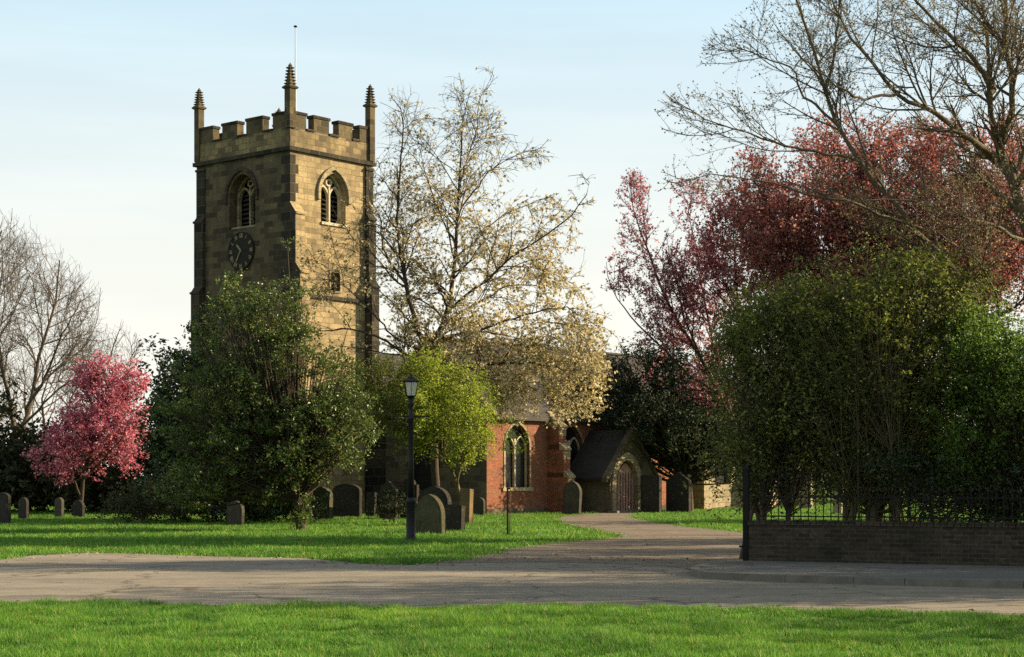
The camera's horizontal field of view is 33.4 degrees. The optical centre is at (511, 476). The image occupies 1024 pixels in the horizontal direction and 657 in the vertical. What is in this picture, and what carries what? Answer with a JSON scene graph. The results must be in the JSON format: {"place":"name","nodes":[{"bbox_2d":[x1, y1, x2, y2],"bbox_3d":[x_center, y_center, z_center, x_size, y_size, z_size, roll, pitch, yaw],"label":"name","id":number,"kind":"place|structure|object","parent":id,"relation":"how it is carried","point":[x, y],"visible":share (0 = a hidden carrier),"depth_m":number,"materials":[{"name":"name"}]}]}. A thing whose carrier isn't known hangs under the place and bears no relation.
{"place":"outdoors","nodes":[
{"label":"outdoors","id":0,"kind":"place"},
{"bbox_2d":[0,478,1023,656],"bbox_3d":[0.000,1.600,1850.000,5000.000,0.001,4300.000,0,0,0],"label":"ground","id":1,"kind":"structure","parent":0,"point":[419,538],"depth_m":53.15,"materials":[{"name":"green plant"}]},
{"bbox_2d":[0,492,10,523],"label":"gravestone","id":2,"kind":"object","parent":1,"relation":"on","point":[5,507],"visible":0.83,"depth_m":56.91,"materials":[{"name":"grey stone"}]},
{"bbox_2d":[0,216,32,383],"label":"bare tree","id":3,"kind":"object","parent":1,"relation":"on","point":[10,296],"visible":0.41,"depth_m":89.11,"materials":[{"name":"grey plant"}]},
{"bbox_2d":[0,377,43,510],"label":"evergreen tree","id":4,"kind":"object","parent":1,"relation":"on","point":[6,409],"visible":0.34,"depth_m":75.37,"materials":[{"name":"green plant"}]},
{"bbox_2d":[18,497,28,518],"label":"gravestone","id":5,"kind":"object","parent":1,"relation":"on","point":[23,507],"visible":0.84,"depth_m":63.91,"materials":[{"name":"grey stone"}]},
{"bbox_2d":[0,345,100,434],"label":"bare tree","id":6,"kind":"object","parent":1,"relation":"on","point":[29,388],"visible":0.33,"depth_m":89.17,"materials":[{"name":"brown plant"}]},
{"bbox_2d":[0,413,107,512],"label":"evergreen tree","id":7,"kind":"object","parent":1,"relation":"on","point":[15,485],"visible":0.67,"depth_m":73.74,"materials":[{"name":"green plant"}]},
{"bbox_2d":[0,210,117,507],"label":"bare tree","id":8,"kind":"object","parent":1,"relation":"on","point":[70,355],"visible":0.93,"depth_m":83.42,"materials":[{"name":"grey plant"}]},
{"bbox_2d":[54,497,63,516],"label":"gravestone","id":9,"kind":"object","parent":1,"relation":"on","point":[59,505],"visible":0.83,"depth_m":65.21,"materials":[{"name":"grey stone"}]},
{"bbox_2d":[72,500,84,517],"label":"gravestone","id":10,"kind":"object","parent":1,"relation":"on","point":[78,508],"visible":0.86,"depth_m":65.88,"materials":[{"name":"grey stone"}]},
{"bbox_2d":[19,349,151,501],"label":"pink cherry tree","id":11,"kind":"object","parent":1,"relation":"on","point":[106,416],"visible":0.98,"depth_m":67.48,"materials":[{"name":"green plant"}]},
{"bbox_2d":[43,320,147,463],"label":"bare tree","id":12,"kind":"object","parent":1,"relation":"on","point":[120,349],"visible":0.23,"depth_m":95.89,"materials":[{"name":"brown plant"}]},
{"bbox_2d":[38,430,170,512],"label":"evergreen tree","id":13,"kind":"object","parent":1,"relation":"on","point":[93,490],"visible":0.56,"depth_m":73.30,"materials":[{"name":"green plant"}]},
{"bbox_2d":[87,474,192,523],"bbox_3d":[-12.190,0.808,57.012,3.260,1.828,2.710,0,0,14],"label":"bush","id":14,"kind":"object","parent":1,"relation":"on","point":[151,504],"visible":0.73,"depth_m":56.68,"materials":[{"name":"green plant"}]},
{"bbox_2d":[115,314,332,522],"bbox_3d":[-10.034,-2.108,60.971,7.647,7.677,9.565,0,0,0],"label":"laurel tree","id":15,"kind":"object","parent":1,"relation":"on","point":[257,513],"visible":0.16,"depth_m":59.60,"materials":[{"name":"green plant"}]},
{"bbox_2d":[226,501,244,525],"bbox_3d":[-8.939,1.260,55.172,0.772,0.939,0.122,0,0,40],"label":"gravestone","id":16,"kind":"object","parent":1,"relation":"on","point":[235,514],"visible":0.68,"depth_m":55.10,"materials":[{"name":"grey stone"}]},
{"bbox_2d":[142,237,386,530],"bbox_3d":[-7.253,-2.619,50.208,7.255,8.679,5.002,0,0,0],"label":"holly tree","id":17,"kind":"object","parent":1,"relation":"on","point":[282,439],"visible":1,"depth_m":49.40,"materials":[{"name":"green plant"}]},
{"bbox_2d":[290,492,315,528],"bbox_3d":[-6.113,1.085,49.907,0.748,1.248,1.279,0,0,-10],"label":"bush","id":18,"kind":"object","parent":1,"relation":"on","point":[303,519],"visible":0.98,"depth_m":49.73,"materials":[{"name":"green plant"}]},
{"bbox_2d":[312,487,332,519],"bbox_3d":[-6.974,1.064,62.752,0.963,1.336,0.184,0,-1,40],"label":"gravestone","id":19,"kind":"object","parent":1,"relation":"on","point":[328,504],"visible":0.53,"depth_m":62.55,"materials":[{"name":"grey stone"}]},
{"bbox_2d":[333,484,361,517],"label":"gravestone","id":20,"kind":"object","parent":1,"relation":"on","point":[347,499],"visible":0.79,"depth_m":65.86,"materials":[{"name":"grey stone"}]},
{"bbox_2d":[365,492,376,516],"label":"gravestone","id":21,"kind":"object","parent":1,"relation":"on","point":[369,498],"visible":0.72,"depth_m":66.63,"materials":[{"name":"grey stone"}]},
{"bbox_2d":[366,483,406,523],"bbox_3d":[-4.128,0.960,57.007,1.650,1.491,1.618,0,0,0],"label":"bush","id":22,"kind":"object","parent":1,"relation":"on","point":[386,504],"visible":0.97,"depth_m":56.87,"materials":[{"name":"green plant"}]},
{"bbox_2d":[379,481,398,519],"bbox_3d":[-4.518,0.952,62.745,0.864,1.563,0.168,0,0,40],"label":"gravestone","id":23,"kind":"object","parent":1,"relation":"on","point":[389,484],"visible":0.39,"depth_m":62.68,"materials":[{"name":"grey stone"}]},
{"bbox_2d":[400,479,418,518],"bbox_3d":[-3.803,0.907,63.365,0.865,1.644,0.162,0,0,40],"label":"gravestone","id":24,"kind":"object","parent":1,"relation":"on","point":[404,485],"visible":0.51,"depth_m":63.35,"materials":[{"name":"grey stone"}]},
{"bbox_2d":[392,373,429,540],"bbox_3d":[-2.462,-0.452,41.558,0.940,4.103,0.396,0,0,-8],"label":"street lamp","id":25,"kind":"object","parent":1,"relation":"on","point":[410,382],"visible":0.99,"depth_m":41.49,"materials":[{"name":"metal"}]},
{"bbox_2d":[322,342,502,501],"bbox_3d":[-3.499,-1.509,58.363,6.643,6.364,4.269,0,0,18],"label":"hawthorn tree","id":26,"kind":"object","parent":1,"relation":"on","point":[442,425],"visible":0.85,"depth_m":57.69,"materials":[{"name":"green plant"}]},
{"bbox_2d":[416,494,445,533],"bbox_3d":[-2.275,1.109,47.394,1.027,1.251,0.158,0,2,40],"label":"gravestone","id":27,"kind":"object","parent":1,"relation":"on","point":[430,513],"visible":0.83,"depth_m":47.28,"materials":[{"name":"grey stone"}]},
{"bbox_2d":[417,486,451,505],"bbox_3d":[-2.510,1.026,55.172,1.364,1.417,0.178,0,0,40],"label":"gravestone","id":28,"kind":"object","parent":1,"relation":"on","point":[442,494],"visible":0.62,"depth_m":54.94,"materials":[{"name":"grey stone"}]},
{"bbox_2d":[283,63,621,485],"bbox_3d":[-2.215,-6.720,62.682,12.242,16.745,7.716,0,0,0],"label":"blossom tree","id":29,"kind":"object","parent":1,"relation":"on","point":[472,337],"visible":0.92,"depth_m":61.82,"materials":[{"name":"yellow plant"}]},
{"bbox_2d":[444,504,465,530],"bbox_3d":[-1.678,1.282,49.605,0.729,0.904,0.168,3,2,40],"label":"gravestone","id":30,"kind":"object","parent":1,"relation":"on","point":[454,517],"visible":0.72,"depth_m":49.49,"materials":[{"name":"grey stone"}]},
{"bbox_2d":[459,488,473,522],"bbox_3d":[-1.545,1.077,57.672,0.484,1.316,0.188,0,-2,40],"label":"gravestone","id":31,"kind":"object","parent":1,"relation":"on","point":[466,497],"visible":0.71,"depth_m":57.55,"materials":[{"name":"beige stone"}]},
{"bbox_2d":[474,497,484,514],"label":"gravestone","id":32,"kind":"object","parent":1,"relation":"on","point":[479,504],"visible":0.82,"depth_m":69.47,"materials":[{"name":"grey stone"}]},
{"bbox_2d":[189,25,799,513],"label":"church","id":33,"kind":"structure","parent":1,"relation":"on","point":[263,189],"depth_m":74.28,"materials":[{"name":"stone"}]},
{"bbox_2d":[224,167,258,229],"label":"belfry window","id":34,"kind":"structure","parent":33,"relation":"in","point":[252,192],"depth_m":74.46,"materials":[{"name":"stone"}]},
{"bbox_2d":[317,166,350,227],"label":"belfry window","id":35,"kind":"structure","parent":33,"relation":"in","point":[325,193],"depth_m":74.31,"materials":[{"name":"stone"}]},
{"bbox_2d":[329,271,341,293],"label":"tower window","id":36,"kind":"structure","parent":33,"relation":"in","point":[340,287],"depth_m":74.21,"materials":[{"name":"stone"}]},
{"bbox_2d":[405,447,439,489],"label":"gable window","id":37,"kind":"structure","parent":33,"relation":"in","point":[422,472],"depth_m":74.19,"materials":[{"name":"black glass"}]},
{"bbox_2d":[502,421,532,490],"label":"aisle window","id":38,"kind":"structure","parent":33,"relation":"in","point":[518,481],"depth_m":73.29,"materials":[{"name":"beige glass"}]},
{"bbox_2d":[566,423,583,464],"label":"aisle window","id":39,"kind":"structure","parent":33,"relation":"in","point":[571,439],"depth_m":76.25,"materials":[{"name":"black glass"}]},
{"bbox_2d":[617,463,633,510],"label":"porch door","id":40,"kind":"structure","parent":33,"relation":"in","point":[625,481],"depth_m":75.28,"materials":[{"name":"brown wood"}]},
{"bbox_2d":[716,464,726,482],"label":"chancel window","id":41,"kind":"structure","parent":33,"relation":"in","point":[722,477],"depth_m":85.20,"materials":[{"name":"grey glass"}]},
{"bbox_2d":[0,512,1023,614],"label":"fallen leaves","id":42,"kind":"object","parent":1,"relation":"on","point":[460,561],"visible":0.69,"depth_m":31.76,"materials":[{"name":"brown plant"}]},
{"bbox_2d":[491,413,534,533],"bbox_3d":[0.033,0.005,45.678,1.176,3.389,0.740,0,0,0],"label":"sapling","id":43,"kind":"object","parent":1,"relation":"on","point":[508,488],"visible":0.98,"depth_m":45.70,"materials":[{"name":"brown bark"},{"name":"dark bark"},{"name":"leaf"}]},
{"bbox_2d":[562,481,581,513],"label":"gravestone","id":44,"kind":"object","parent":1,"relation":"on","point":[572,497],"visible":0.9,"depth_m":71.30,"materials":[{"name":"grey stone"}]},
{"bbox_2d":[640,475,661,512],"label":"gravestone","id":45,"kind":"object","parent":1,"relation":"on","point":[651,495],"visible":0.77,"depth_m":74.29,"materials":[{"name":"grey stone"}]},
{"bbox_2d":[571,332,742,509],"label":"yew tree","id":46,"kind":"object","parent":1,"relation":"on","point":[660,419],"visible":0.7,"depth_m":76.37,"materials":[{"name":"green plant"}]},
{"bbox_2d":[666,472,691,512],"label":"gravestone","id":47,"kind":"object","parent":1,"relation":"on","point":[677,500],"visible":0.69,"depth_m":75.17,"materials":[{"name":"grey stone"}]},
{"bbox_2d":[600,151,769,514],"bbox_3d":[4.684,-3.516,45.926,4.656,10.238,3.945,0,0,0],"label":"plum tree","id":48,"kind":"object","parent":1,"relation":"on","point":[688,292],"visible":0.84,"depth_m":45.59,"materials":[{"name":"pink plant"}]},
{"bbox_2d":[739,465,750,560],"bbox_3d":[4.138,0.755,30.345,0.185,1.890,0.130,0,0,24],"label":"gate post","id":49,"kind":"object","parent":1,"relation":"on","point":[746,469],"visible":0.94,"depth_m":30.29,"materials":[{"name":"black metal"}]},
{"bbox_2d":[675,252,895,558],"bbox_3d":[5.417,-1.310,33.003,4.466,6.045,3.838,0,0,0],"label":"thicket shrub","id":50,"kind":"object","parent":1,"relation":"on","point":[753,438],"visible":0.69,"depth_m":32.52,"materials":[{"name":"green plant"}]},
{"bbox_2d":[801,475,813,507],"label":"gravestone","id":51,"kind":"object","parent":1,"relation":"on","point":[802,499],"visible":0.06,"depth_m":84.07,"materials":[{"name":"grey stone"}]},
{"bbox_2d":[833,491,843,513],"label":"gravestone","id":52,"kind":"object","parent":1,"relation":"on","point":[835,508],"visible":0.01,"depth_m":72.63,"materials":[{"name":"grey stone"}]},
{"bbox_2d":[654,0,1023,342],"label":"budding tree","id":53,"kind":"object","parent":1,"relation":"on","point":[999,158],"visible":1,"depth_m":32.72,"materials":[{"name":"brown plant"}]},
{"bbox_2d":[691,99,1023,521],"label":"plum tree","id":54,"kind":"object","parent":1,"relation":"on","point":[773,243],"visible":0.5,"depth_m":42.63,"materials":[{"name":"red plant"}]},
{"bbox_2d":[711,246,1012,521],"bbox_3d":[6.417,-1.272,31.534,5.554,5.953,2.907,0,0,14],"label":"elder shrub","id":55,"kind":"object","parent":1,"relation":"on","point":[892,434],"visible":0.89,"depth_m":31.45,"materials":[{"name":"green plant"}]},
{"bbox_2d":[744,204,1020,520],"bbox_3d":[7.129,-1.686,32.500,5.358,6.807,4.084,0,0,0],"label":"thicket shrub","id":56,"kind":"object","parent":1,"relation":"on","point":[913,307],"visible":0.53,"depth_m":31.92,"materials":[{"name":"green plant"}]},
{"bbox_2d":[747,520,1023,565],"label":"boundary wall","id":57,"kind":"structure","parent":1,"relation":"on","point":[954,543],"depth_m":29.20,"materials":[{"name":"brick"}]},
{"bbox_2d":[758,468,1023,522],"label":"iron railing","id":58,"kind":"object","parent":57,"relation":"on","point":[892,497],"visible":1,"depth_m":29.43,"materials":[{"name":"black metal"}]},
{"bbox_2d":[821,430,1023,522],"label":"thicket shrub","id":59,"kind":"object","parent":1,"relation":"on","point":[922,480],"visible":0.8,"depth_m":30.98,"materials":[{"name":"green plant"}]},
{"bbox_2d":[915,416,980,492],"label":"evergreen tree","id":60,"kind":"object","parent":1,"relation":"on","point":[955,466],"visible":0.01,"depth_m":105.96,"materials":[{"name":"green plant"}]},
{"bbox_2d":[904,294,1023,522],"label":"thicket shrub","id":61,"kind":"object","parent":1,"relation":"on","point":[996,405],"visible":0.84,"depth_m":30.98,"materials":[{"name":"green plant"}]},
{"bbox_2d":[0,594,1023,656],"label":"grass","id":62,"kind":"structure","parent":0,"point":[41,627],"depth_m":17.08,"materials":[{"name":"green plant"}]},
{"bbox_2d":[0,553,1023,615],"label":"road","id":63,"kind":"structure","parent":0,"point":[212,580],"depth_m":24.68,"materials":[{"name":"grey asphalt"}]},
{"bbox_2d":[690,561,1023,587],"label":"kerb","id":64,"kind":"structure","parent":63,"relation":"on","point":[695,571],"depth_m":25.21,"materials":[{"name":"concrete"}]},
{"bbox_2d":[0,0,1023,475],"label":"sky","id":65,"kind":"structure","parent":0,"point":[97,97],"materials":[{"name":"blue"}]},
{"bbox_2d":[435,513,742,568],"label":"path","id":66,"kind":"structure","parent":0,"point":[666,545],"depth_m":38.07,"materials":[{"name":"grey asphalt"}]},
{"bbox_2d":[699,561,1023,579],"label":"pavement","id":67,"kind":"structure","parent":0,"point":[936,571],"depth_m":27.33,"materials":[{"name":"grey concrete"}]}
]}

